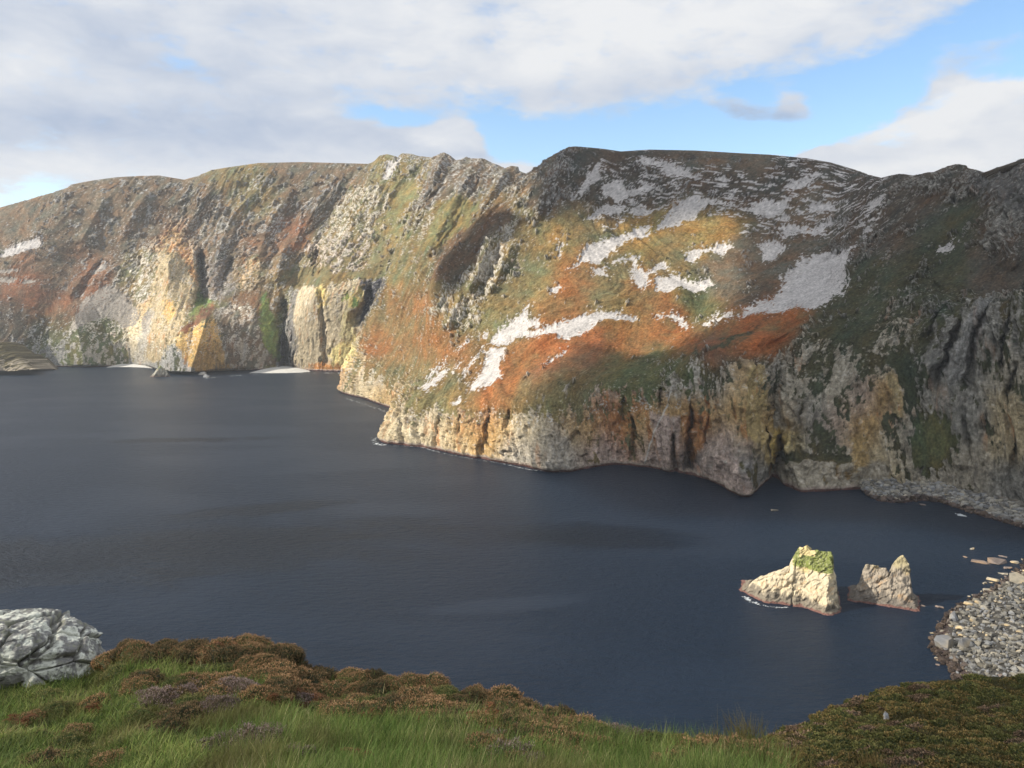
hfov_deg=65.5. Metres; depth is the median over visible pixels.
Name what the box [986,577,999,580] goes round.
rock
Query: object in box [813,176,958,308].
scree
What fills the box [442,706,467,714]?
heather shrub
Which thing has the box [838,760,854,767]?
heather shrub
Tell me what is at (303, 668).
heather shrub
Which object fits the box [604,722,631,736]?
heather shrub
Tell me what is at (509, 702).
heather shrub
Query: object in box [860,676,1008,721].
slope
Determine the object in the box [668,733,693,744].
heather shrub
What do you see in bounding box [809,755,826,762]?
heather shrub
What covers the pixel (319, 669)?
heather shrub
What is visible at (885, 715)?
rock
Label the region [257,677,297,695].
heather shrub
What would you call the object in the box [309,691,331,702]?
heather shrub
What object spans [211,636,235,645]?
heather shrub
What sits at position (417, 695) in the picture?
heather shrub
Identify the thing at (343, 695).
heather shrub
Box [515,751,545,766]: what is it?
heather shrub
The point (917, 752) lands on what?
heather shrub
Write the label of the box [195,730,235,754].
heather shrub
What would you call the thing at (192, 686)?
heather shrub
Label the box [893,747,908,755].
heather shrub
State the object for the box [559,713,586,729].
heather shrub
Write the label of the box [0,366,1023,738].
water
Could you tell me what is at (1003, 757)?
heather shrub
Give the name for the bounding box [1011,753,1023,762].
heather shrub
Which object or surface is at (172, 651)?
heather shrub
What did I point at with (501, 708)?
heather shrub
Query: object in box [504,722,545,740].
heather shrub
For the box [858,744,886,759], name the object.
heather shrub
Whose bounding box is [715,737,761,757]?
heather shrub
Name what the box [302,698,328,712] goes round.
heather shrub
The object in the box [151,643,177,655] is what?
heather shrub
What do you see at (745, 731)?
rush tuft
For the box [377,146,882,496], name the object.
hillside
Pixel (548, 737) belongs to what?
heather shrub
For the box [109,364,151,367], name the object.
beach
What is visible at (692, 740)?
heather shrub
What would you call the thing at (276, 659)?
heather shrub
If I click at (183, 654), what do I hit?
heather shrub
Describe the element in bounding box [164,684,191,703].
heather shrub
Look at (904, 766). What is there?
heather shrub
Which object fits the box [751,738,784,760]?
heather shrub
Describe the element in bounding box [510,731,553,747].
heather shrub
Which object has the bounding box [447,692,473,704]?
heather shrub
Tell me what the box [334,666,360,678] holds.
heather shrub
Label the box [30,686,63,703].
heather shrub
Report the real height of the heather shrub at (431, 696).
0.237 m
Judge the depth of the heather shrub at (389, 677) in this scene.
11.52 m
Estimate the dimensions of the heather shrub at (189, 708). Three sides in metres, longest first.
0.736 x 0.664 x 0.320 m
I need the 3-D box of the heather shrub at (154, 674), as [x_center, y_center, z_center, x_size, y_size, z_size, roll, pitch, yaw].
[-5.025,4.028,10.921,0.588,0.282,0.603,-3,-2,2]
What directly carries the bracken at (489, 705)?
on the ground at (227, 664)
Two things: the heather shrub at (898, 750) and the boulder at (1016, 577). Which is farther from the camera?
the boulder at (1016, 577)
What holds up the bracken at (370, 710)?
on the ground at (227, 664)
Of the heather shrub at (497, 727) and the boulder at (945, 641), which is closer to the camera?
the heather shrub at (497, 727)
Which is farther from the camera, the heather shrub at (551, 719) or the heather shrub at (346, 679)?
the heather shrub at (346, 679)
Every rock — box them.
[883,711,888,719]
[971,559,988,563]
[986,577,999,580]
[987,557,1006,564]
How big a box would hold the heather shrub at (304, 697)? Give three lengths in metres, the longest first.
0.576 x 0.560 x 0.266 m
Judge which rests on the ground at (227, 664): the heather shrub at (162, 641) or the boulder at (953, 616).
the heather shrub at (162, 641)
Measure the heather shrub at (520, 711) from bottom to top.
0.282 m
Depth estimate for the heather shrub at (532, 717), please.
9.09 m
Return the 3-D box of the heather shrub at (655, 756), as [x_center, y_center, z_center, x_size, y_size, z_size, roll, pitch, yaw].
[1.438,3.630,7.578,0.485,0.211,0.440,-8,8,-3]
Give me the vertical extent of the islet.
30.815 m
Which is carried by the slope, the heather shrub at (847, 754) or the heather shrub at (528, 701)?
the heather shrub at (847, 754)
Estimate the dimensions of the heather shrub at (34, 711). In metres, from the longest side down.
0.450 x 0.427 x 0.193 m
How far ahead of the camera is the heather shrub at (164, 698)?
9.98 m
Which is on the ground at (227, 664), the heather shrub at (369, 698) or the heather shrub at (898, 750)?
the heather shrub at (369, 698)
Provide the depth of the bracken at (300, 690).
10.66 m
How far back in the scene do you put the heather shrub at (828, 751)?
26.14 m
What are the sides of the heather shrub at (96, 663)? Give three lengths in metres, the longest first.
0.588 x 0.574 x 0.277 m
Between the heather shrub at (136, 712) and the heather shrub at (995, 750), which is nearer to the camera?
the heather shrub at (136, 712)
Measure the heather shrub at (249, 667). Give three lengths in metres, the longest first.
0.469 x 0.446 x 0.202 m
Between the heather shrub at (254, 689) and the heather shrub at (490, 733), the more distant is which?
the heather shrub at (254, 689)
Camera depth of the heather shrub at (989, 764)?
22.77 m
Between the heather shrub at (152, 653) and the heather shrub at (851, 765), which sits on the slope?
the heather shrub at (851, 765)
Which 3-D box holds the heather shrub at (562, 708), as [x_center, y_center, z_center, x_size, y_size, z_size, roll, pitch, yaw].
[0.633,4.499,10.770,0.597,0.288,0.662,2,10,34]
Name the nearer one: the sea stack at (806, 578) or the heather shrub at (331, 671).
the heather shrub at (331, 671)
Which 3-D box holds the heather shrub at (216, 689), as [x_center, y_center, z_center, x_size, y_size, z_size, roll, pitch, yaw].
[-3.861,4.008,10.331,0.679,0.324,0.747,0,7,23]
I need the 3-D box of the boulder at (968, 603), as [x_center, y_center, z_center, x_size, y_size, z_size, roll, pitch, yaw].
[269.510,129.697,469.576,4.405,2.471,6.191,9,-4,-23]
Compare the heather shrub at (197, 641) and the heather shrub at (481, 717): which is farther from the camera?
the heather shrub at (197, 641)
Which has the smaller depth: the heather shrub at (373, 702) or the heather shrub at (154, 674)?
the heather shrub at (373, 702)
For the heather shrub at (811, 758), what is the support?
on the slope
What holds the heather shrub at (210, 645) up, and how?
on the ground at (227, 664)
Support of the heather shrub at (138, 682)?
on the ground at (227, 664)
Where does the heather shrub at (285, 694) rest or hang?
on the ground at (227, 664)
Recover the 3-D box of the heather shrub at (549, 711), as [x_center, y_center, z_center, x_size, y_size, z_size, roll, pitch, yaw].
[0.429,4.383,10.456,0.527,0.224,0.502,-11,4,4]
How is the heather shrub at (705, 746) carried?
on the ground at (227, 664)
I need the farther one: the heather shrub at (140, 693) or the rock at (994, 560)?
the rock at (994, 560)
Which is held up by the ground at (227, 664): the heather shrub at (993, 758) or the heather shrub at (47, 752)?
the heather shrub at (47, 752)
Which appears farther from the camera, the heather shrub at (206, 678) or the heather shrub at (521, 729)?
the heather shrub at (206, 678)
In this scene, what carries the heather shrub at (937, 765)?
on the slope
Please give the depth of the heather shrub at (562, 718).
10.20 m
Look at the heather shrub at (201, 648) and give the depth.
12.41 m
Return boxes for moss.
[0,660,383,767]
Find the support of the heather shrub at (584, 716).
on the ground at (227, 664)
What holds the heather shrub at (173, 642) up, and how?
on the ground at (227, 664)
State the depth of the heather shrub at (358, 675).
11.90 m
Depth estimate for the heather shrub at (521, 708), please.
10.25 m
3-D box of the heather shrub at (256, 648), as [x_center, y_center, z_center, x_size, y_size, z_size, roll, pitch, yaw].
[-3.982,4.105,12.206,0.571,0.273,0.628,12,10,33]
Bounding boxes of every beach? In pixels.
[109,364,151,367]
[250,366,309,372]
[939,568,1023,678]
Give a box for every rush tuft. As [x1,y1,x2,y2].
[690,720,728,739]
[701,703,785,747]
[715,720,798,767]
[761,727,817,767]
[853,742,901,767]
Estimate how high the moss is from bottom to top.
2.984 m
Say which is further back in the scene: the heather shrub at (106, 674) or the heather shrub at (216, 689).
the heather shrub at (106, 674)
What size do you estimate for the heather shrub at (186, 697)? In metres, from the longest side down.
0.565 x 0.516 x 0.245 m
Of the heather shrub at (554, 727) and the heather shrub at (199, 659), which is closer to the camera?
the heather shrub at (554, 727)
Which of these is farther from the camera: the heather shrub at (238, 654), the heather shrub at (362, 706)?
the heather shrub at (238, 654)
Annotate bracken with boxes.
[3,712,38,726]
[84,702,101,712]
[265,692,279,703]
[296,687,323,709]
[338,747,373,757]
[355,707,381,720]
[465,701,501,719]
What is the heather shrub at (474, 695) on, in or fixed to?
on the ground at (227, 664)
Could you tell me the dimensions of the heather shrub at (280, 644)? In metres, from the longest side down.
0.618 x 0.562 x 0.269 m
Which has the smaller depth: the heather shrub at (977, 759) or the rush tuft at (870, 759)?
the rush tuft at (870, 759)
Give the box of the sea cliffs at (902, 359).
[769,158,1023,502]
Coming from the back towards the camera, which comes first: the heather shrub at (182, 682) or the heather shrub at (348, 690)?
the heather shrub at (348, 690)
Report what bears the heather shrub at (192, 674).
on the ground at (227, 664)
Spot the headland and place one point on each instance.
(382, 363)
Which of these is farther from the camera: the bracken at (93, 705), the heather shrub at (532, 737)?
the bracken at (93, 705)
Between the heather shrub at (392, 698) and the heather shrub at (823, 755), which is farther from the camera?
the heather shrub at (823, 755)
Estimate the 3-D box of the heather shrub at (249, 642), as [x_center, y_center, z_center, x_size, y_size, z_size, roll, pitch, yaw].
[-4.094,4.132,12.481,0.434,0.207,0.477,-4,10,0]
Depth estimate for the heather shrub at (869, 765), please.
21.82 m
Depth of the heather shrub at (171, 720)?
8.66 m
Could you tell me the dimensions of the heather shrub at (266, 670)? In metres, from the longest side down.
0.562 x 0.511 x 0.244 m
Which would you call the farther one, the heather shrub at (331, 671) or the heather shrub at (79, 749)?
the heather shrub at (331, 671)
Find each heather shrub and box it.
[13,708,48,724]
[14,746,41,759]
[18,745,71,767]
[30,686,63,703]
[30,728,55,739]
[32,761,67,767]
[37,699,75,717]
[40,730,90,749]
[53,721,94,737]
[60,742,103,765]
[76,691,112,713]
[87,747,130,767]
[89,648,115,672]
[99,662,127,683]
[105,646,122,662]
[113,639,153,661]
[116,637,141,648]
[117,674,160,697]
[119,667,166,685]
[123,706,157,723]
[125,649,149,662]
[129,647,168,664]
[132,686,157,699]
[133,684,182,710]
[139,713,189,738]
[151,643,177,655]
[153,638,178,645]
[155,700,205,723]
[157,640,177,645]
[159,674,187,687]
[164,645,190,659]
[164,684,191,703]
[168,649,200,665]
[171,691,206,704]
[171,698,205,709]
[172,678,200,686]
[172,682,201,694]
[173,641,198,651]
[176,670,203,680]
[178,636,210,645]
[189,650,206,665]
[193,677,235,697]
[194,645,216,653]
[195,641,223,651]
[195,671,218,685]
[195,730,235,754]
[199,693,242,716]
[204,641,243,664]
[205,671,239,686]
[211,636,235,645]
[215,675,245,689]
[220,721,290,750]
[221,676,260,696]
[226,647,257,662]
[226,669,246,677]
[232,654,255,668]
[233,632,257,644]
[234,661,261,673]
[237,683,273,705]
[238,641,264,654]
[245,667,278,680]
[246,635,274,645]
[246,641,263,645]
[250,652,281,665]
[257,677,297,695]
[258,684,295,707]
[259,643,285,654]
[260,659,297,672]
[263,672,297,689]
[270,656,289,662]
[271,666,298,679]
[272,642,296,648]
[273,643,305,663]
[281,742,316,760]
[292,674,316,692]
[293,691,318,707]
[295,664,316,675]
[296,658,308,667]
[297,672,313,685]
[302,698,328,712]
[304,670,328,684]
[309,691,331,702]
[310,664,338,678]
[311,683,320,692]
[313,668,330,679]
[314,697,358,721]
[315,678,350,697]
[331,698,357,704]
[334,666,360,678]
[334,676,354,684]
[336,693,348,699]
[341,681,363,694]
[341,706,355,719]
[346,668,371,681]
[346,692,370,699]
[351,702,391,718]
[354,698,389,714]
[355,695,376,702]
[356,678,391,696]
[365,668,386,680]
[375,691,415,712]
[380,674,398,683]
[384,696,426,714]
[386,671,426,690]
[396,683,435,697]
[404,695,425,707]
[408,691,432,697]
[414,707,445,724]
[416,695,457,711]
[420,671,451,689]
[422,692,446,701]
[430,713,465,736]
[431,684,460,699]
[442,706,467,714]
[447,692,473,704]
[450,700,469,708]
[458,729,503,753]
[460,712,491,730]
[461,682,488,691]
[461,688,487,703]
[464,702,486,711]
[465,709,500,725]
[469,734,509,761]
[477,690,492,703]
[482,683,523,701]
[482,693,518,709]
[483,724,516,731]
[483,727,506,734]
[486,736,539,756]
[487,705,517,713]
[492,708,532,728]
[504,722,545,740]
[509,708,537,716]
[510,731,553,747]
[513,702,543,714]
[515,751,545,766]
[516,696,539,708]
[519,712,545,721]
[523,697,541,708]
[528,719,571,741]
[530,731,568,756]
[533,710,567,729]
[540,705,563,717]
[552,734,571,748]
[555,701,577,717]
[555,712,575,728]
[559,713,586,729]
[565,743,591,758]
[569,712,607,725]
[569,730,592,747]
[578,719,606,731]
[591,729,616,737]
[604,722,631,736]
[632,726,652,735]
[635,729,667,747]
[646,750,661,765]
[657,748,696,764]
[665,744,694,753]
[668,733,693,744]
[677,736,714,749]
[691,732,726,738]
[699,742,718,751]
[705,732,754,745]
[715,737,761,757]
[736,747,790,767]
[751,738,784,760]
[790,756,821,763]
[800,761,817,767]
[802,746,821,755]
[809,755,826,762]
[810,751,833,759]
[814,758,838,767]
[819,748,840,756]
[827,764,844,767]
[832,749,859,762]
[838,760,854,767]
[848,763,857,767]
[853,761,887,767]
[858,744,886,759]
[862,755,884,763]
[878,748,893,756]
[880,755,923,767]
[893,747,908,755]
[899,747,935,759]
[900,763,926,767]
[906,754,929,766]
[923,755,965,767]
[925,763,947,767]
[935,754,968,764]
[966,756,995,764]
[973,761,1007,767]
[979,753,1007,761]
[991,748,1009,754]
[995,755,1013,762]
[995,760,1010,766]
[1003,760,1023,767]
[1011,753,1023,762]
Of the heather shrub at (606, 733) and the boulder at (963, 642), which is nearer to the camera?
the heather shrub at (606, 733)
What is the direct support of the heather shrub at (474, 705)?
on the ground at (227, 664)
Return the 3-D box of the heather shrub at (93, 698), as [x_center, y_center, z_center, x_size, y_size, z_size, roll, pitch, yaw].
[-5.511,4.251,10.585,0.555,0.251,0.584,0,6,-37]
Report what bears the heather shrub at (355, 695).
on the ground at (227, 664)
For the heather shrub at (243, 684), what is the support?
on the ground at (227, 664)
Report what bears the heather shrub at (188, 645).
on the ground at (227, 664)
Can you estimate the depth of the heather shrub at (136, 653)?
12.04 m
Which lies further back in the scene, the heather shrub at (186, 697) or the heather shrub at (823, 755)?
the heather shrub at (823, 755)
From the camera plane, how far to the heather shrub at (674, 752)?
7.63 m
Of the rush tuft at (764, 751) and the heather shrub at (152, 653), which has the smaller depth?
the rush tuft at (764, 751)
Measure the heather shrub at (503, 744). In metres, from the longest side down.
0.694 x 0.663 x 0.296 m
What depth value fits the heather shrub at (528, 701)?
10.59 m
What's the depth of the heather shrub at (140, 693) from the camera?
10.18 m
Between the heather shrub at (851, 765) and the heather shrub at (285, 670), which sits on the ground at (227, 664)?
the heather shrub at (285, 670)
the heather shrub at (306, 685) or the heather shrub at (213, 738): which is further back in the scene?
the heather shrub at (306, 685)
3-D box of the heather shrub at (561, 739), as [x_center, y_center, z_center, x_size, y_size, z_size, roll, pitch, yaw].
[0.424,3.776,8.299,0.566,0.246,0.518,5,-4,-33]
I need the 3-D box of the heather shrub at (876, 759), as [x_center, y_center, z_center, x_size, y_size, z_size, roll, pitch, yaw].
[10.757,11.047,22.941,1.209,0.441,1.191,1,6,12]
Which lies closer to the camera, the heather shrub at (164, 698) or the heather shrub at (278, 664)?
the heather shrub at (164, 698)
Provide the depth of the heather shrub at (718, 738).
8.84 m
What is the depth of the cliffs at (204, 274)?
2403.25 m
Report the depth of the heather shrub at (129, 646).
12.26 m
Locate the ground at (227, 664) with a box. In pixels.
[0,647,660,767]
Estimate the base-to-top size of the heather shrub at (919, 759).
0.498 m
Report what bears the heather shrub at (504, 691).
on the ground at (227, 664)
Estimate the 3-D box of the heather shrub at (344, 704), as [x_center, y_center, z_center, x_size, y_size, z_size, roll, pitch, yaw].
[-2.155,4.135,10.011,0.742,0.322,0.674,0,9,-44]
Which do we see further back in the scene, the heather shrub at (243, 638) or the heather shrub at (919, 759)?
the heather shrub at (919, 759)
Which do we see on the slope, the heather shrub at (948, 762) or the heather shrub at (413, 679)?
the heather shrub at (948, 762)
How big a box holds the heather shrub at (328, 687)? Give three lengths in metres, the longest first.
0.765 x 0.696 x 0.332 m
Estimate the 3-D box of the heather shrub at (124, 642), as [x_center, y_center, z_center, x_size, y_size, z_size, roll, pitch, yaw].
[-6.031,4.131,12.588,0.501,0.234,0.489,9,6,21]
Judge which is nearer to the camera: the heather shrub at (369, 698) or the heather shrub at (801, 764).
the heather shrub at (369, 698)
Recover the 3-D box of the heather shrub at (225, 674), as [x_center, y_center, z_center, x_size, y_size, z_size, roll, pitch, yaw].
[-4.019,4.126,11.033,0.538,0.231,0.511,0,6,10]
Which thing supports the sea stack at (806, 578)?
in the water
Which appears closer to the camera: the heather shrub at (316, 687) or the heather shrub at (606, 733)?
the heather shrub at (606, 733)
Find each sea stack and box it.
[739,545,841,615]
[847,555,920,611]
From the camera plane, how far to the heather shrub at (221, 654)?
11.99 m
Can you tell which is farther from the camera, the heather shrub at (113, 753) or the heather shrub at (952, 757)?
the heather shrub at (952, 757)
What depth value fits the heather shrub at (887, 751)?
24.28 m
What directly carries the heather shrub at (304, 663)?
on the ground at (227, 664)
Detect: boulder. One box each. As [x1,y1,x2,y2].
[0,608,105,688]
[934,635,952,648]
[949,611,958,621]
[955,625,964,629]
[957,637,970,647]
[963,601,972,605]
[1009,572,1023,583]
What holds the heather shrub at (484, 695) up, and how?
on the ground at (227, 664)
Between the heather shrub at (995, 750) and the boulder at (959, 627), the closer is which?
the heather shrub at (995, 750)
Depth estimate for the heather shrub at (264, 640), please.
12.86 m
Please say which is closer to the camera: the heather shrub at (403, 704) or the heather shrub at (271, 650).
the heather shrub at (403, 704)
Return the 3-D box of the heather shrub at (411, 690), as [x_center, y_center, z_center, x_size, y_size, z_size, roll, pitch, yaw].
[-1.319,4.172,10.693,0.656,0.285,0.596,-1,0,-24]
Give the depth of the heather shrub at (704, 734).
9.24 m
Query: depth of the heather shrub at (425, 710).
9.51 m
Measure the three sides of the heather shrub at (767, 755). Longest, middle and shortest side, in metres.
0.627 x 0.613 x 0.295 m
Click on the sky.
(90, 90)
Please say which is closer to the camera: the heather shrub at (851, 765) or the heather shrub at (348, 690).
the heather shrub at (348, 690)
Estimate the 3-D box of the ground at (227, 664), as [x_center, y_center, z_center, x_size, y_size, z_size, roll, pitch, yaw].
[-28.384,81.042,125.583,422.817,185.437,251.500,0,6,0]
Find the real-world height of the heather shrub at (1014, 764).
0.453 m
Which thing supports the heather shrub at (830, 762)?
on the slope
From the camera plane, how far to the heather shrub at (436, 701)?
10.12 m
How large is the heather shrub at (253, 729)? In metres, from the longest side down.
0.646 x 0.629 x 0.299 m
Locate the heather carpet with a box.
[770,675,1023,767]
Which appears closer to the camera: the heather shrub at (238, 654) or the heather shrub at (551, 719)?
the heather shrub at (551, 719)
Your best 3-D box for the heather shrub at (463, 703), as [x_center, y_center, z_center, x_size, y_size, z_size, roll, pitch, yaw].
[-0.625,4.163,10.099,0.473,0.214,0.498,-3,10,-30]
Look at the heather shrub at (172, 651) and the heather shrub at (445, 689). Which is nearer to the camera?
the heather shrub at (445, 689)
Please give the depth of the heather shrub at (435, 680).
11.25 m
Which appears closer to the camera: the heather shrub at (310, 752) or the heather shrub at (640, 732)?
the heather shrub at (310, 752)
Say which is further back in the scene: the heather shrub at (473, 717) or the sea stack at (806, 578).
the sea stack at (806, 578)
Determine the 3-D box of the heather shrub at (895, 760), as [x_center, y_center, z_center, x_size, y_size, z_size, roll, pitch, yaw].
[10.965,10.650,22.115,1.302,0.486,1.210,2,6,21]
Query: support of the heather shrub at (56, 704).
on the ground at (227, 664)
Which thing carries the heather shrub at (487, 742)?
on the ground at (227, 664)
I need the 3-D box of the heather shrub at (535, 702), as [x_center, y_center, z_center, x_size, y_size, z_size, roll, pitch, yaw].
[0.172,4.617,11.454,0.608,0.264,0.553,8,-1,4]
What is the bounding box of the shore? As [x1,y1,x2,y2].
[870,481,1020,527]
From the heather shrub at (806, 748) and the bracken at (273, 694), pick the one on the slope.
the heather shrub at (806, 748)
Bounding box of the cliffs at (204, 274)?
[0,153,438,372]
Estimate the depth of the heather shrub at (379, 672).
11.95 m
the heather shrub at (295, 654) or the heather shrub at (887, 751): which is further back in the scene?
the heather shrub at (887, 751)
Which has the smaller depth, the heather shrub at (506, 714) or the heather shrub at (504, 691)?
the heather shrub at (506, 714)
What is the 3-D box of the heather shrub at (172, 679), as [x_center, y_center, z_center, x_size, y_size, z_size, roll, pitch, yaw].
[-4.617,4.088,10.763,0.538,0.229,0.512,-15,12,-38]
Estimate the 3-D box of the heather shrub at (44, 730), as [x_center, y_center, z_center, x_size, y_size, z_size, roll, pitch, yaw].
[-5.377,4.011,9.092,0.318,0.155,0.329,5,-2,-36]
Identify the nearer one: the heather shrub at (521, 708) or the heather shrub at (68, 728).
the heather shrub at (68, 728)
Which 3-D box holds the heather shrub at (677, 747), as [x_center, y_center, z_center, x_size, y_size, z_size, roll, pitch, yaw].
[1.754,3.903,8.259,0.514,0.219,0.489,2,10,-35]
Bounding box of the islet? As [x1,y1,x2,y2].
[150,365,170,376]
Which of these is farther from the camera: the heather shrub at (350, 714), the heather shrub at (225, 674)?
the heather shrub at (225, 674)
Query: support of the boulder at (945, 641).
on the beach at (948, 629)
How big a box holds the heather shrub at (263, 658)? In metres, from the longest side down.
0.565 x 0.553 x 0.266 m
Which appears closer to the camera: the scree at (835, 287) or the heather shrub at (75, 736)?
the heather shrub at (75, 736)
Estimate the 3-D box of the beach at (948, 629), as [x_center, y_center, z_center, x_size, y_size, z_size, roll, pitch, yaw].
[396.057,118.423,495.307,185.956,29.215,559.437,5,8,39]
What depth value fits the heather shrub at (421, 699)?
10.27 m
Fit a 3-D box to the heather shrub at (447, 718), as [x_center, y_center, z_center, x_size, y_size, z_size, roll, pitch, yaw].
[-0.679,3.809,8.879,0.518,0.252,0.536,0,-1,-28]
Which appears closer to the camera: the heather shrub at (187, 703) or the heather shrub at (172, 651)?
the heather shrub at (187, 703)
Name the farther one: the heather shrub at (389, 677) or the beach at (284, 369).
the beach at (284, 369)
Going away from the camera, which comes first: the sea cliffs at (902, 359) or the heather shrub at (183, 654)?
the heather shrub at (183, 654)
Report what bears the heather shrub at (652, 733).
on the ground at (227, 664)
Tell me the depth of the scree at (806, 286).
1300.28 m
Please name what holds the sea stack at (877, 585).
in the water
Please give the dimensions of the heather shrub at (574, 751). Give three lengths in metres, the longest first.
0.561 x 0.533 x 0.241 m
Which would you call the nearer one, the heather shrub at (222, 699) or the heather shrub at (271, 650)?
the heather shrub at (222, 699)
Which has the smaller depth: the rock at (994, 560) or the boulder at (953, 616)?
the boulder at (953, 616)
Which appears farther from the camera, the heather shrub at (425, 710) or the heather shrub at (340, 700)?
the heather shrub at (340, 700)
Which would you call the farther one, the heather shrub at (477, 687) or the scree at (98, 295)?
the scree at (98, 295)
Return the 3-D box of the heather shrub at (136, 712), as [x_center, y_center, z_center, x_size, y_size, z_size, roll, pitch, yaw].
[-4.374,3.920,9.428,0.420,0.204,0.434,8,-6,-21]
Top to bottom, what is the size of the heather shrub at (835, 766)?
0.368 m
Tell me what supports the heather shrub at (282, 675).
on the ground at (227, 664)
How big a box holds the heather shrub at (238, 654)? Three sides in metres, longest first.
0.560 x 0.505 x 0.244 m
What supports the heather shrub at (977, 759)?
on the slope
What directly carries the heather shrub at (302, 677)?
on the ground at (227, 664)
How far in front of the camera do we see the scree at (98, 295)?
2406.79 m
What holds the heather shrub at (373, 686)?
on the ground at (227, 664)
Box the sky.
[0,0,1023,206]
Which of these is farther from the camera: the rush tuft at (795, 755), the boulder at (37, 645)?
the boulder at (37, 645)
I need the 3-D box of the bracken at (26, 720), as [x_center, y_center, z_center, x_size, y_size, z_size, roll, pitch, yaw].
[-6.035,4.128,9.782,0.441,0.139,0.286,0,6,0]
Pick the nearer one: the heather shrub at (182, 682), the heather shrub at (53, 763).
the heather shrub at (53, 763)
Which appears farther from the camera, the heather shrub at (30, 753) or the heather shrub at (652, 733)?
the heather shrub at (652, 733)
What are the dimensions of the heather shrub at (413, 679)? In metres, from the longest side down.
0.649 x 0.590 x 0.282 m
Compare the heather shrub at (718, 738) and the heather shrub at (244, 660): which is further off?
the heather shrub at (244, 660)
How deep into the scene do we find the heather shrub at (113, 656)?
12.16 m
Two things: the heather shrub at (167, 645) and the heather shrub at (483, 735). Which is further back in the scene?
the heather shrub at (167, 645)
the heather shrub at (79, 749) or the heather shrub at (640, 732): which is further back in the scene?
the heather shrub at (640, 732)
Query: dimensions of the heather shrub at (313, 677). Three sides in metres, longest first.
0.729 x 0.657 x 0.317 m
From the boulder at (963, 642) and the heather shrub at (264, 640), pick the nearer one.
the heather shrub at (264, 640)
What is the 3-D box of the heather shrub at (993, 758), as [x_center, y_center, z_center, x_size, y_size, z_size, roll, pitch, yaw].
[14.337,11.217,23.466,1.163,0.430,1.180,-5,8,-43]
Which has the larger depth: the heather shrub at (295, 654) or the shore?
the shore
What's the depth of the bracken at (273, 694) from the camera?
10.07 m
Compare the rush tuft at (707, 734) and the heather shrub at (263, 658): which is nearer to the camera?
the rush tuft at (707, 734)
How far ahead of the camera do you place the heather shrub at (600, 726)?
10.11 m
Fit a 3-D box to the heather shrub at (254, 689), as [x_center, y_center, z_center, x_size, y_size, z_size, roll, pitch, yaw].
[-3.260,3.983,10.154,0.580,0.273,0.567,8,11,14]
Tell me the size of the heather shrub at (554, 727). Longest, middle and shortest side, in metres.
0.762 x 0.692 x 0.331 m
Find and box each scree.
[0,158,400,332]
[418,149,878,405]
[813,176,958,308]
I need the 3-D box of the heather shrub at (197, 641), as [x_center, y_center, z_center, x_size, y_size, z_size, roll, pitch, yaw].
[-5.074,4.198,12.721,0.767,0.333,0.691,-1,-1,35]
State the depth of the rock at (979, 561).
555.17 m
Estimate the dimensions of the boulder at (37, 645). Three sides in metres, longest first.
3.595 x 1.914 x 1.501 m
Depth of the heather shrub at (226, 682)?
10.50 m
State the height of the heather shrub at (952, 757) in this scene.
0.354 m
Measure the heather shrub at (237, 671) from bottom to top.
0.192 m
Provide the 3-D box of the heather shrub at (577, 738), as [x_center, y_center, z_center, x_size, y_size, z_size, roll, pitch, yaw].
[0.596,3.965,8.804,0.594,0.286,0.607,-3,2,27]

